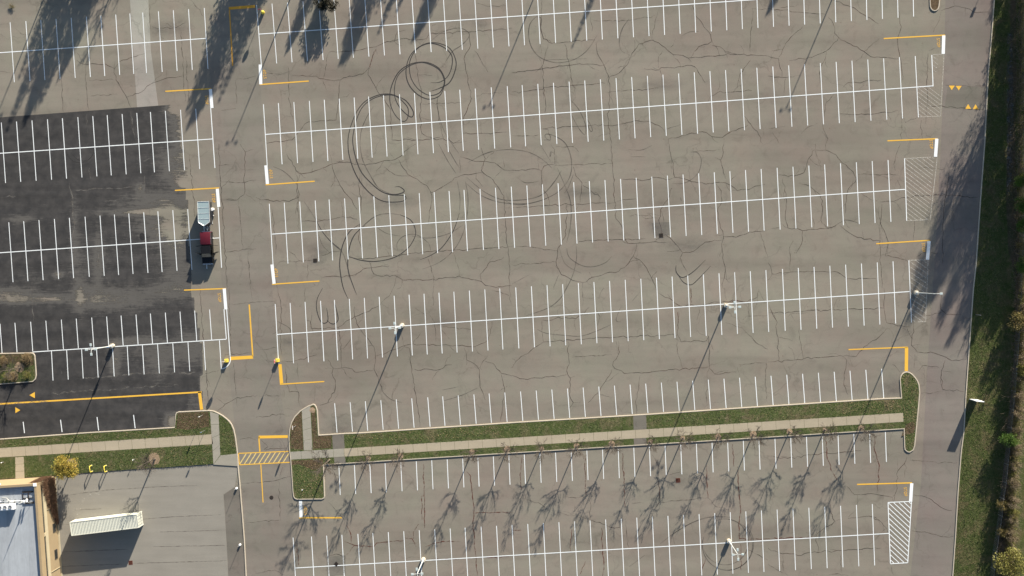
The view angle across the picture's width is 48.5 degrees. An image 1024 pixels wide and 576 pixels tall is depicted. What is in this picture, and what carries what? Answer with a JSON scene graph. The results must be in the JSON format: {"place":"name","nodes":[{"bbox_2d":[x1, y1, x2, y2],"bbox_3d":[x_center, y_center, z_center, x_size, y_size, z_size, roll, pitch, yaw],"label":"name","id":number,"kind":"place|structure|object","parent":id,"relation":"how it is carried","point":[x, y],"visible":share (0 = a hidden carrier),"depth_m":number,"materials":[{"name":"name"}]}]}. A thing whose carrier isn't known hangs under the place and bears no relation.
{"place":"outdoors","nodes":[
{"label":"outdoors","id":0,"kind":"place"},
{"bbox_2d":[0,353,35,383],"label":"grass island","id":1,"kind":"structure","parent":0,"point":[32,373],"depth_m":203.01,"materials":[{"name":"green plant"}]},
{"bbox_2d":[0,352,20,381],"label":"bare tree","id":2,"kind":"object","parent":1,"relation":"on","point":[10,370],"visible":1,"depth_m":199.19,"materials":[{"name":"brown plant"}]},
{"bbox_2d":[1,354,33,367],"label":"soil bed","id":3,"kind":"object","parent":1,"relation":"on","point":[27,364],"visible":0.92,"depth_m":202.97,"materials":[{"name":"brown soil"}]},
{"bbox_2d":[0,105,202,438],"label":"sealed asphalt","id":4,"kind":"structure","parent":0,"point":[44,200],"depth_m":202.42,"materials":[{"name":"black asphalt"}]},
{"bbox_2d":[0,352,36,384],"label":"kerb","id":5,"kind":"structure","parent":4,"relation":"on","point":[35,367],"depth_m":202.94,"materials":[{"name":"concrete"}]},
{"bbox_2d":[8,119,194,404],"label":"cracks","id":6,"kind":"object","parent":4,"relation":"on","point":[103,272],"visible":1,"depth_m":202.37,"materials":[{"name":"grey asphalt"}]},
{"bbox_2d":[0,108,214,182],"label":"stall lines","id":7,"kind":"object","parent":4,"relation":"on","point":[109,145],"visible":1,"depth_m":202.03,"materials":[{"name":"white paint"}]},
{"bbox_2d":[0,207,221,278],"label":"stall lines","id":8,"kind":"object","parent":4,"relation":"on","point":[110,245],"visible":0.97,"depth_m":202.26,"materials":[{"name":"white paint"}]},
{"bbox_2d":[0,309,229,352],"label":"stall lines","id":9,"kind":"object","parent":4,"relation":"on","point":[122,335],"visible":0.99,"depth_m":202.33,"materials":[{"name":"white paint"}]},
{"bbox_2d":[51,340,221,378],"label":"stall lines","id":10,"kind":"object","parent":4,"relation":"on","point":[143,359],"visible":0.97,"depth_m":202.37,"materials":[{"name":"white paint"}]},
{"bbox_2d":[197,201,213,230],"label":"cargo trailer","id":11,"kind":"object","parent":4,"relation":"on","point":[205,214],"visible":1,"depth_m":199.35,"materials":[{"name":"metal"}]},
{"bbox_2d":[195,231,217,264],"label":"pickup truck","id":12,"kind":"object","parent":4,"relation":"on","point":[206,245],"visible":1,"depth_m":200.01,"materials":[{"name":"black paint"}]},
{"bbox_2d":[0,411,236,478],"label":"grass bank","id":13,"kind":"structure","parent":0,"point":[126,462],"depth_m":202.62,"materials":[{"name":"green plant"}]},
{"bbox_2d":[15,457,24,478],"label":"footpath","id":14,"kind":"structure","parent":13,"relation":"on","point":[19,464],"depth_m":203.22,"materials":[{"name":"concrete"}]},
{"bbox_2d":[51,455,79,480],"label":"gold tree","id":15,"kind":"object","parent":13,"relation":"on","point":[65,466],"visible":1,"depth_m":199.06,"materials":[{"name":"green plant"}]},
{"bbox_2d":[0,434,211,456],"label":"footpath","id":16,"kind":"structure","parent":13,"relation":"on","point":[108,445],"depth_m":202.67,"materials":[{"name":"concrete"}]},
{"bbox_2d":[133,451,155,477],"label":"bare tree","id":17,"kind":"object","parent":13,"relation":"on","point":[142,466],"visible":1,"depth_m":198.46,"materials":[{"name":"brown plant"}]},
{"bbox_2d":[176,412,208,429],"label":"soil bed","id":18,"kind":"object","parent":13,"relation":"on","point":[191,419],"visible":1,"depth_m":202.13,"materials":[{"name":"brown soil"}]},
{"bbox_2d":[210,412,219,463],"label":"footpath","id":19,"kind":"structure","parent":13,"relation":"on","point":[214,418],"depth_m":202.03,"materials":[{"name":"grey concrete"}]},
{"bbox_2d":[214,454,236,465],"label":"path apron","id":20,"kind":"object","parent":13,"relation":"on","point":[229,460],"visible":1,"depth_m":202.02,"materials":[{"name":"grey concrete"}]},
{"bbox_2d":[0,0,1007,575],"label":"grass tufts","id":21,"kind":"object","parent":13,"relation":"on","point":[728,414],"visible":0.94,"depth_m":197.90,"materials":[{"name":"green plant"}]},
{"bbox_2d":[54,465,237,575],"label":"loading yard","id":22,"kind":"structure","parent":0,"point":[187,500],"depth_m":202.71,"materials":[{"name":"concrete"}]},
{"bbox_2d":[69,511,143,535],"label":"shipping container","id":23,"kind":"object","parent":22,"relation":"on","point":[108,523],"visible":1,"depth_m":200.43,"materials":[{"name":"metal"}]},
{"bbox_2d":[62,485,217,566],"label":"slab joints","id":24,"kind":"object","parent":22,"relation":"on","point":[168,531],"visible":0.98,"depth_m":202.63,"materials":[{"name":"grey"}]},
{"bbox_2d":[209,0,295,575],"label":"entry drive","id":25,"kind":"structure","parent":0,"point":[237,116],"depth_m":201.60,"materials":[{"name":"asphalt"}]},
{"bbox_2d":[229,5,254,65],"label":"yellow lines","id":26,"kind":"object","parent":25,"relation":"on","point":[242,7],"visible":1,"depth_m":201.01,"materials":[{"name":"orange paint"}]},
{"bbox_2d":[240,452,288,463],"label":"crosswalk hatching","id":27,"kind":"object","parent":25,"relation":"on","point":[263,456],"visible":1,"depth_m":201.91,"materials":[{"name":"yellow paint"}]},
{"bbox_2d":[0,0,944,575],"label":"parking lot","id":28,"kind":"structure","parent":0,"point":[788,496],"depth_m":199.75,"materials":[{"name":"grey asphalt"}]},
{"bbox_2d":[0,476,62,575],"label":"retail building","id":29,"kind":"structure","parent":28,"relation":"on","point":[30,540],"depth_m":196.78,"materials":[{"name":"white paint"}]},
{"bbox_2d":[0,497,15,510],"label":"rooftop unit","id":30,"kind":"object","parent":29,"relation":"on","point":[10,506],"visible":1,"depth_m":195.64,"materials":[{"name":"metal"}]},
{"bbox_2d":[19,491,33,503],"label":"antenna mast","id":31,"kind":"object","parent":29,"relation":"on","point":[27,500],"visible":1,"depth_m":196.43,"materials":[{"name":"metal"}]},
{"bbox_2d":[29,476,58,524],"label":"climbing vine","id":32,"kind":"object","parent":29,"relation":"attached to","point":[49,490],"visible":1,"depth_m":200.82,"materials":[{"name":"brown plant"}]},
{"bbox_2d":[0,8,207,81],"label":"stall lines","id":33,"kind":"object","parent":28,"relation":"on","point":[144,42],"visible":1,"depth_m":201.79,"materials":[{"name":"white paint"}]},
{"bbox_2d":[0,410,246,575],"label":"kerb","id":34,"kind":"structure","parent":28,"relation":"on","point":[165,428],"depth_m":202.15,"materials":[{"name":"concrete"}]},
{"bbox_2d":[130,0,157,106],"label":"asphalt strip","id":35,"kind":"object","parent":28,"relation":"on","point":[147,96],"visible":1,"depth_m":201.63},
{"bbox_2d":[224,483,244,575],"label":"side strip","id":36,"kind":"object","parent":28,"relation":"on","point":[234,534],"visible":1,"depth_m":202.26,"materials":[{"name":"grey concrete"}]},
{"bbox_2d":[326,555,345,575],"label":"asphalt patch","id":37,"kind":"object","parent":28,"relation":"on","point":[336,570],"visible":1,"depth_m":201.76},
{"bbox_2d":[74,17,753,566],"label":"tyre marks","id":38,"kind":"object","parent":28,"relation":"on","point":[522,203],"visible":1,"depth_m":199.79,"materials":[{"name":"grey rubber"}]},
{"bbox_2d":[0,35,977,517],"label":"yellow lines","id":39,"kind":"object","parent":28,"relation":"on","point":[322,381],"visible":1,"depth_m":201.66,"materials":[{"name":"paint"}]},
{"bbox_2d":[316,42,708,323],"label":"tyre marks","id":40,"kind":"object","parent":28,"relation":"on","point":[433,65],"visible":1,"depth_m":200.35,"materials":[{"name":"grey rubber"}]},
{"bbox_2d":[61,0,983,573],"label":"cracks","id":41,"kind":"object","parent":28,"relation":"on","point":[594,240],"visible":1,"depth_m":199.40,"materials":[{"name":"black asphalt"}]},
{"bbox_2d":[209,35,944,516],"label":"stop bars","id":42,"kind":"object","parent":28,"relation":"on","point":[273,265],"visible":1,"depth_m":201.20,"materials":[{"name":"white paint"}]},
{"bbox_2d":[256,0,913,63],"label":"stall lines","id":43,"kind":"object","parent":28,"relation":"on","point":[538,14],"visible":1,"depth_m":199.53,"materials":[{"name":"white paint"}]},
{"bbox_2d":[269,158,906,261],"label":"stall lines","id":44,"kind":"object","parent":28,"relation":"on","point":[637,208],"visible":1,"depth_m":199.50,"materials":[{"name":"white paint"}]},
{"bbox_2d":[296,50,879,574],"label":"cracks","id":45,"kind":"object","parent":28,"relation":"on","point":[584,468],"visible":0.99,"depth_m":200.37,"materials":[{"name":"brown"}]},
{"bbox_2d":[275,260,911,363],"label":"stall lines","id":46,"kind":"object","parent":28,"relation":"on","point":[595,312],"visible":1,"depth_m":199.71,"materials":[{"name":"white paint"}]},
{"bbox_2d":[263,55,932,162],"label":"stall lines","id":47,"kind":"object","parent":28,"relation":"on","point":[617,108],"visible":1,"depth_m":199.25,"materials":[{"name":"white paint"}]},
{"bbox_2d":[293,501,911,575],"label":"stall lines","id":48,"kind":"object","parent":28,"relation":"on","point":[591,550],"visible":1,"depth_m":200.05,"materials":[{"name":"white paint"}]},
{"bbox_2d":[288,371,919,499],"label":"kerb","id":49,"kind":"structure","parent":28,"relation":"on","point":[598,417],"depth_m":199.87,"materials":[{"name":"concrete"}]},
{"bbox_2d":[334,369,883,431],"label":"stall lines","id":50,"kind":"object","parent":28,"relation":"on","point":[615,400],"visible":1,"depth_m":199.80,"materials":[{"name":"white paint"}]},
{"bbox_2d":[339,432,886,494],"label":"stall lines","id":51,"kind":"object","parent":28,"relation":"on","point":[618,463],"visible":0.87,"depth_m":199.91,"materials":[{"name":"white paint"}]},
{"bbox_2d":[652,222,669,236],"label":"asphalt patch","id":52,"kind":"object","parent":28,"relation":"on","point":[664,228],"visible":1,"depth_m":199.14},
{"bbox_2d":[889,502,910,562],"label":"hatching","id":53,"kind":"object","parent":28,"relation":"on","point":[900,529],"visible":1,"depth_m":198.55,"materials":[{"name":"white paint"}]},
{"bbox_2d":[909,259,927,321],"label":"hatching","id":54,"kind":"object","parent":28,"relation":"on","point":[919,288],"visible":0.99,"depth_m":197.87,"materials":[{"name":"paint"}]},
{"bbox_2d":[905,157,936,220],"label":"hatching","id":55,"kind":"object","parent":28,"relation":"on","point":[920,187],"visible":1,"depth_m":197.63,"materials":[{"name":"paint"}]},
{"bbox_2d":[929,0,939,10],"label":"kerb","id":56,"kind":"structure","parent":28,"relation":"on","point":[930,5],"depth_m":197.03,"materials":[{"name":"concrete"}]},
{"bbox_2d":[931,0,938,9],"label":"planting island","id":57,"kind":"structure","parent":56,"relation":"on","point":[934,4],"depth_m":197.04,"materials":[{"name":"brown soil"}]},
{"bbox_2d":[952,0,994,575],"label":"kerb","id":58,"kind":"structure","parent":28,"relation":"on","point":[973,287],"depth_m":197.47,"materials":[{"name":"concrete"}]},
{"bbox_2d":[289,373,918,498],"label":"grass island","id":59,"kind":"structure","parent":0,"point":[355,441],"depth_m":199.81,"materials":[{"name":"green plant"}]},
{"bbox_2d":[290,411,302,449],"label":"soil bed","id":60,"kind":"object","parent":59,"relation":"on","point":[297,428],"visible":1,"depth_m":201.57,"materials":[{"name":"brown soil"}]},
{"bbox_2d":[302,406,311,449],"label":"footpath","id":61,"kind":"structure","parent":59,"relation":"on","point":[307,432],"depth_m":201.50,"materials":[{"name":"grey concrete"}]},
{"bbox_2d":[291,459,322,469],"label":"soil bed","id":62,"kind":"object","parent":59,"relation":"on","point":[309,463],"visible":0.9,"depth_m":201.57,"materials":[{"name":"brown soil"}]},
{"bbox_2d":[290,449,343,459],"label":"footpath","id":63,"kind":"structure","parent":59,"relation":"on","point":[309,455],"depth_m":201.50,"materials":[{"name":"grey concrete"}]},
{"bbox_2d":[311,406,331,448],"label":"soil bed","id":64,"kind":"object","parent":59,"relation":"on","point":[319,440],"visible":1,"depth_m":201.45,"materials":[{"name":"brown soil"}]},
{"bbox_2d":[307,449,346,481],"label":"bare tree","id":65,"kind":"object","parent":59,"relation":"on","point":[326,461],"visible":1,"depth_m":197.66,"materials":[{"name":"brown plant"}]},
{"bbox_2d":[332,434,344,448],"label":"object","id":66,"kind":"object","parent":59,"relation":"on","point":[338,441],"visible":1,"depth_m":201.35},
{"bbox_2d":[354,449,375,474],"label":"bare tree","id":67,"kind":"object","parent":59,"relation":"on","point":[365,462],"visible":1,"depth_m":197.84,"materials":[{"name":"brown plant"}]},
{"bbox_2d":[389,448,405,471],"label":"bare tree","id":68,"kind":"object","parent":59,"relation":"on","point":[401,453],"visible":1,"depth_m":197.67,"materials":[{"name":"brown plant"}]},
{"bbox_2d":[14,362,863,466],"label":"mulch","id":69,"kind":"object","parent":59,"relation":"on","point":[157,455],"visible":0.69,"depth_m":201.21,"materials":[{"name":"brown soil"}]},
{"bbox_2d":[0,377,916,495],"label":"fallen leaves","id":70,"kind":"object","parent":59,"relation":"on","point":[505,431],"visible":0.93,"depth_m":200.47,"materials":[{"name":"brown plant"}]},
{"bbox_2d":[459,449,480,465],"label":"bare tree","id":71,"kind":"object","parent":59,"relation":"on","point":[471,455],"visible":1,"depth_m":197.08,"materials":[{"name":"brown plant"}]},
{"bbox_2d":[497,442,517,462],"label":"bare tree","id":72,"kind":"object","parent":59,"relation":"on","point":[503,456],"visible":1,"depth_m":196.65,"materials":[{"name":"brown plant"}]},
{"bbox_2d":[534,439,552,465],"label":"bare tree","id":73,"kind":"object","parent":59,"relation":"on","point":[541,452],"visible":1,"depth_m":196.84,"materials":[{"name":"brown plant"}]},
{"bbox_2d":[564,438,589,458],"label":"bare tree","id":74,"kind":"object","parent":59,"relation":"on","point":[573,449],"visible":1,"depth_m":196.29,"materials":[{"name":"brown plant"}]},
{"bbox_2d":[602,437,622,453],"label":"bare tree","id":75,"kind":"object","parent":59,"relation":"on","point":[611,444],"visible":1,"depth_m":196.02,"materials":[{"name":"brown plant"}]},
{"bbox_2d":[344,413,903,456],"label":"footpath","id":76,"kind":"structure","parent":59,"relation":"on","point":[698,430],"depth_m":199.71,"materials":[{"name":"concrete"}]},
{"bbox_2d":[633,415,646,429],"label":"asphalt crossing","id":77,"kind":"object","parent":59,"relation":"on","point":[639,422],"visible":1,"depth_m":199.62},
{"bbox_2d":[634,438,646,445],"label":"asphalt crossing","id":78,"kind":"object","parent":59,"relation":"on","point":[638,441],"visible":0.83,"depth_m":199.66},
{"bbox_2d":[642,436,658,452],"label":"bare tree","id":79,"kind":"object","parent":59,"relation":"on","point":[650,449],"visible":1,"depth_m":195.73,"materials":[{"name":"brown plant"}]},
{"bbox_2d":[673,427,695,451],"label":"bare tree","id":80,"kind":"object","parent":59,"relation":"on","point":[685,442],"visible":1,"depth_m":195.76,"materials":[{"name":"grey plant"}]},
{"bbox_2d":[709,427,730,449],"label":"bare tree","id":81,"kind":"object","parent":59,"relation":"on","point":[720,439],"visible":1,"depth_m":196.19,"materials":[{"name":"grey plant"}]},
{"bbox_2d":[742,425,769,450],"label":"bare tree","id":82,"kind":"object","parent":59,"relation":"on","point":[763,437],"visible":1,"depth_m":195.35,"materials":[{"name":"grey plant"}]},
{"bbox_2d":[780,426,803,443],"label":"bare tree","id":83,"kind":"object","parent":59,"relation":"on","point":[795,433],"visible":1,"depth_m":195.34,"materials":[{"name":"grey plant"}]},
{"bbox_2d":[820,422,839,444],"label":"bare tree","id":84,"kind":"object","parent":59,"relation":"on","point":[834,433],"visible":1,"depth_m":194.84,"materials":[{"name":"grey plant"}]},
{"bbox_2d":[856,419,881,441],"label":"bare tree","id":85,"kind":"object","parent":59,"relation":"on","point":[870,430],"visible":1,"depth_m":194.61,"materials":[{"name":"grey plant"}]},
{"bbox_2d":[902,422,915,435],"bbox_3d":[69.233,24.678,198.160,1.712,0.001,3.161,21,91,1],"label":"bare tree","id":86,"kind":"object","parent":59,"relation":"on","point":[911,430],"visible":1,"depth_m":198.16,"materials":[{"name":"brown plant"}]},
{"bbox_2d":[910,0,993,575],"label":"perimeter road","id":87,"kind":"structure","parent":0,"point":[967,43],"depth_m":197.68,"materials":[{"name":"grey asphalt"}]},
{"bbox_2d":[945,86,985,109],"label":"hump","id":88,"kind":"object","parent":87,"relation":"on","point":[963,97],"visible":1,"depth_m":197.18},
{"bbox_2d":[953,0,1023,575],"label":"verge","id":89,"kind":"structure","parent":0,"point":[1009,279],"depth_m":197.52,"materials":[{"name":"green plant"}]},
{"bbox_2d":[995,500,1009,512],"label":"shrub","id":90,"kind":"object","parent":89,"relation":"on","point":[1000,504],"visible":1,"depth_m":196.16,"materials":[{"name":"brown plant"}]},
{"bbox_2d":[990,1,1023,575],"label":"chain link fence","id":91,"kind":"object","parent":89,"relation":"on","point":[1022,133],"visible":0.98,"depth_m":196.35,"materials":[{"name":"grey metal"}]},
{"bbox_2d":[992,546,1023,575],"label":"shrub","id":92,"kind":"object","parent":89,"relation":"on","point":[1019,565],"visible":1,"depth_m":192.89,"materials":[{"name":"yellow plant"}]},
{"bbox_2d":[998,432,1020,448],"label":"shrub","id":93,"kind":"object","parent":89,"relation":"on","point":[1009,438],"visible":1,"depth_m":195.03,"materials":[{"name":"green plant"}]},
{"bbox_2d":[997,0,1022,575],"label":"brush bed","id":94,"kind":"object","parent":89,"relation":"on","point":[1011,195],"visible":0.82,"depth_m":197.03,"materials":[{"name":"green plant"}]},
{"bbox_2d":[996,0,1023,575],"bbox_3d":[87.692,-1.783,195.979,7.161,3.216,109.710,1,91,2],"label":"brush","id":95,"kind":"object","parent":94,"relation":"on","point":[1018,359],"visible":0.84,"depth_m":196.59,"materials":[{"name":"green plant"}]},
{"bbox_2d":[1007,34,1013,184],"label":"ditch gravel","id":96,"kind":"structure","parent":94,"relation":"on","point":[1008,157],"depth_m":196.84,"materials":[{"name":"grey"}]},
{"bbox_2d":[1004,529,1018,542],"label":"brown shrub","id":97,"kind":"object","parent":94,"relation":"on","point":[1015,540],"visible":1,"depth_m":195.37,"materials":[{"name":"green plant"}]},
{"bbox_2d":[1006,477,1021,489],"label":"brown shrub","id":98,"kind":"object","parent":94,"relation":"on","point":[1015,486],"visible":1,"depth_m":195.26,"materials":[{"name":"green plant"}]},
{"bbox_2d":[1006,494,1022,508],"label":"brown shrub","id":99,"kind":"object","parent":94,"relation":"on","point":[1013,498],"visible":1,"depth_m":195.16,"materials":[{"name":"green plant"}]},
{"bbox_2d":[1011,444,1023,456],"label":"brown shrub","id":100,"kind":"object","parent":94,"relation":"on","point":[1018,447],"visible":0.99,"depth_m":194.99,"materials":[{"name":"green plant"}]},
{"bbox_2d":[1013,406,1023,419],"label":"brown shrub","id":101,"kind":"object","parent":94,"relation":"on","point":[1019,416],"visible":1,"depth_m":194.93,"materials":[{"name":"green plant"}]},
{"bbox_2d":[1014,196,1023,212],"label":"shrub","id":102,"kind":"object","parent":94,"relation":"on","point":[1021,204],"visible":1,"depth_m":194.71,"materials":[{"name":"green plant"}]},
{"bbox_2d":[1015,256,1023,272],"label":"shrub","id":103,"kind":"object","parent":94,"relation":"on","point":[1020,267],"visible":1,"depth_m":195.11,"materials":[{"name":"green plant"}]},
{"bbox_2d":[1015,219,1023,233],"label":"shrub","id":104,"kind":"object","parent":94,"relation":"on","point":[1020,224],"visible":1,"depth_m":195.01,"materials":[{"name":"green plant"}]},
{"bbox_2d":[1006,311,1023,332],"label":"shrub","id":105,"kind":"object","parent":89,"relation":"on","point":[1015,320],"visible":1,"depth_m":194.49,"materials":[{"name":"brown plant"}]},
{"bbox_2d":[1013,172,1023,186],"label":"shrub","id":106,"kind":"object","parent":89,"relation":"on","point":[1018,182],"visible":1,"depth_m":194.86,"materials":[{"name":"green plant"}]},
{"label":"ground","id":107,"kind":"structure","parent":0,"visible":0},
{"bbox_2d":[313,0,339,11],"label":"broad tree","id":108,"kind":"object","parent":107,"relation":"on","point":[324,4],"visible":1,"depth_m":198.00,"materials":[{"name":"green plant"}]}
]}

